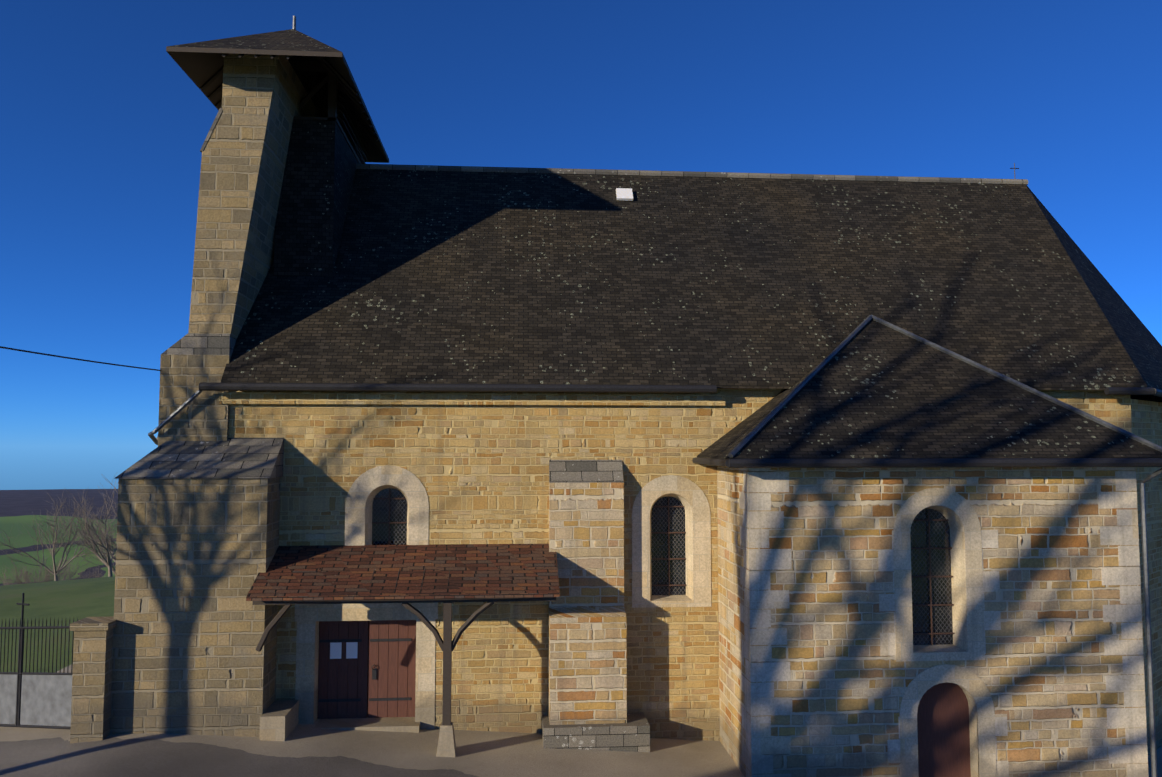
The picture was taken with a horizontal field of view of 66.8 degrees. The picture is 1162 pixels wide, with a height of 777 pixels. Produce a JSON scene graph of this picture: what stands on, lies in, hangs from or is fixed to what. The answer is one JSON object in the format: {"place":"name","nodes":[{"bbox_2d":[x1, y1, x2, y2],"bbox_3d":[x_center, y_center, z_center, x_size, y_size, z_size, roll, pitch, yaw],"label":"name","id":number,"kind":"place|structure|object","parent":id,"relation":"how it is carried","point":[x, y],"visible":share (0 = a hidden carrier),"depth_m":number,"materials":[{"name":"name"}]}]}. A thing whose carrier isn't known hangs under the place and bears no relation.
{"place":"outdoors","nodes":[
{"label":"outdoors","id":0,"kind":"place"},
{"bbox_2d":[0,489,1161,776],"bbox_3d":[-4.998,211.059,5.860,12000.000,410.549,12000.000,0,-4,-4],"label":"ground","id":1,"kind":"structure","parent":0,"point":[304,751],"depth_m":15.39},
{"bbox_2d":[0,563,31,585],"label":"slope tree","id":2,"kind":"object","parent":1,"relation":"on","point":[8,582],"visible":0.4,"depth_m":178.74,"materials":[{"name":"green plant"}]},
{"bbox_2d":[0,593,77,728],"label":"iron gate","id":3,"kind":"structure","parent":1,"relation":"on","point":[29,699],"depth_m":15.59,"materials":[{"name":"metal"}]},
{"bbox_2d":[0,551,83,583],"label":"slope tree","id":4,"kind":"object","parent":1,"relation":"on","point":[47,578],"visible":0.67,"depth_m":166.97,"materials":[{"name":"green plant"}]},
{"bbox_2d":[15,548,92,582],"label":"slope tree","id":5,"kind":"object","parent":1,"relation":"on","point":[64,576],"visible":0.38,"depth_m":176.66,"materials":[{"name":"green plant"}]},
{"bbox_2d":[0,487,115,580],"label":"bare tree","id":6,"kind":"object","parent":1,"relation":"on","point":[53,554],"visible":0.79,"depth_m":107.92,"materials":[{"name":"brown plant"}]},
{"bbox_2d":[51,561,112,579],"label":"slope tree","id":7,"kind":"object","parent":1,"relation":"on","point":[99,574],"visible":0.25,"depth_m":197.10,"materials":[{"name":"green plant"}]},
{"bbox_2d":[53,474,117,576],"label":"bare tree","id":8,"kind":"object","parent":1,"relation":"on","point":[107,563],"visible":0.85,"depth_m":100.16,"materials":[{"name":"brown plant"}]},
{"bbox_2d":[67,512,116,562],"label":"bare tree","id":9,"kind":"object","parent":1,"relation":"on","point":[111,551],"visible":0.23,"depth_m":125.38,"materials":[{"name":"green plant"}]},
{"bbox_2d":[70,616,116,742],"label":"gate pier","id":10,"kind":"structure","parent":1,"relation":"on","point":[91,680],"depth_m":15.02,"materials":[{"name":"stone"}]},
{"bbox_2d":[76,524,115,573],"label":"slope tree","id":11,"kind":"object","parent":1,"relation":"on","point":[113,570],"visible":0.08,"depth_m":134.00,"materials":[{"name":"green plant"}]},
{"bbox_2d":[110,438,283,736],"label":"corner buttress","id":12,"kind":"structure","parent":1,"relation":"on","point":[197,542],"depth_m":15.49,"materials":[{"name":"stone"}]},
{"bbox_2d":[158,53,317,445],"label":"bell tower","id":13,"kind":"structure","parent":1,"relation":"on","point":[244,149],"depth_m":16.78,"materials":[{"name":"stone"}]},
{"bbox_2d":[0,346,161,370],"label":"overhead cable","id":14,"kind":"object","parent":13,"relation":"attached to","point":[76,358],"visible":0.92,"depth_m":13.41,"materials":[{"name":"metal"}]},
{"bbox_2d":[166,16,388,162],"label":"tower roof","id":15,"kind":"structure","parent":13,"relation":"attached to","point":[201,64],"depth_m":17.52,"materials":[{"name":"grey tile"}]},
{"bbox_2d":[259,700,298,740],"bbox_3d":[-5.399,6.059,15.785,0.430,0.650,1.000,0,-4,-4],"label":"porch bench","id":16,"kind":"object","parent":1,"relation":"on","point":[279,720],"visible":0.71,"depth_m":15.36,"materials":[{"name":"stone"}]},
{"bbox_2d":[246,544,559,756],"bbox_3d":[-3.070,4.644,15.776,5.300,3.488,1.550,0,-4,-4],"label":"porch","id":17,"kind":"object","parent":1,"relation":"on","point":[447,575],"visible":0.98,"depth_m":15.58,"materials":[{"name":"ceramic"}]},
{"bbox_2d":[542,460,649,751],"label":"buttress","id":18,"kind":"structure","parent":1,"relation":"on","point":[587,698],"depth_m":16.29,"materials":[{"name":"beige stone"}]},
{"bbox_2d":[219,392,1161,755],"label":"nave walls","id":19,"kind":"structure","parent":1,"relation":"on","point":[1147,420],"depth_m":17.14,"materials":[{"name":"beige stone"}]},
{"bbox_2d":[295,603,437,732],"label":"church door","id":20,"kind":"structure","parent":19,"relation":"attached to","point":[393,690],"depth_m":16.66,"materials":[{"name":"wood"}]},
{"bbox_2d":[148,382,1161,776],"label":"gutters","id":21,"kind":"object","parent":19,"relation":"attached to","point":[1028,462],"visible":0.9,"depth_m":15.26,"materials":[{"name":"metal"}]},
{"bbox_2d":[221,169,1161,401],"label":"roof","id":22,"kind":"structure","parent":19,"relation":"on","point":[450,277],"depth_m":18.89,"materials":[{"name":"tile"}]},
{"bbox_2d":[273,60,367,276],"bbox_3d":[-5.859,-4.235,20.261,1.320,5.180,3.630,0,-4,-4],"label":"belfry chamber","id":23,"kind":"object","parent":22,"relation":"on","point":[324,157],"visible":0.67,"depth_m":18.48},
{"bbox_2d":[616,188,632,200],"bbox_3d":[1.029,-4.593,20.840,0.380,0.350,0.296,0,-4,-4],"label":"roof light","id":24,"kind":"object","parent":22,"relation":"attached to","point":[625,194],"visible":1,"depth_m":20.80,"materials":[{"name":"white"}]},
{"bbox_2d":[356,163,1027,184],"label":"ridge tiles","id":25,"kind":"object","parent":22,"relation":"on","point":[679,173],"visible":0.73,"depth_m":21.59,"materials":[{"name":"stone"}]},
{"bbox_2d":[697,320,1161,459],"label":"annex roof","id":26,"kind":"structure","parent":19,"relation":"on","point":[872,389],"depth_m":15.67,"materials":[{"name":"grey tile"}]},
{"bbox_2d":[728,315,1161,457],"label":"roof edge trim","id":27,"kind":"structure","parent":26,"relation":"on","point":[795,391],"depth_m":16.35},
{"bbox_2d":[717,466,740,770],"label":"chapel side walls","id":28,"kind":"structure","parent":1,"relation":"on","point":[728,611],"depth_m":16.17,"materials":[{"name":"beige stone"}]},
{"bbox_2d":[0,0,1161,489],"label":"sky","id":29,"kind":"structure","parent":0,"point":[103,134],"materials":[{"name":"blue"}]},
{"bbox_2d":[228,388,1131,740],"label":"church wall","id":30,"kind":"structure","parent":0,"point":[480,474],"depth_m":16.81,"materials":[{"name":"beige stone"}]},
{"bbox_2d":[345,465,428,545],"bbox_3d":[-3.679,2.663,16.804,1.560,2.400,0.352,0,-4,-4],"label":"nave window","id":31,"kind":"structure","parent":30,"relation":"in","point":[379,510],"depth_m":16.71,"materials":[{"name":"beige stone"}]},
{"bbox_2d":[632,475,710,607],"bbox_3d":[1.736,2.954,17.192,1.540,2.530,0.352,0,-4,-4],"label":"nave window","id":32,"kind":"structure","parent":30,"relation":"in","point":[671,539],"depth_m":17.09,"materials":[{"name":"beige stone"}]},
{"bbox_2d":[738,467,1147,776],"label":"annex front wall","id":33,"kind":"structure","parent":0,"point":[1044,668],"depth_m":15.00,"materials":[{"name":"beige stone"}]},
{"bbox_2d":[893,488,984,661],"bbox_3d":[6.086,3.169,15.193,1.560,2.920,0.352,0,-4,-4],"label":"chapel window","id":34,"kind":"structure","parent":33,"relation":"in","point":[938,577],"depth_m":15.13,"materials":[{"name":"beige stone"}]},
{"bbox_2d":[739,467,1148,776],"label":"quoins","id":35,"kind":"object","parent":33,"relation":"attached to","point":[1125,532],"visible":0.79,"depth_m":14.94,"materials":[{"name":"beige stone"}]},
{"bbox_2d":[899,664,996,776],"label":"arched door","id":36,"kind":"structure","parent":33,"relation":"in","point":[943,707],"depth_m":15.07,"materials":[{"name":"brown wood"}]}
]}

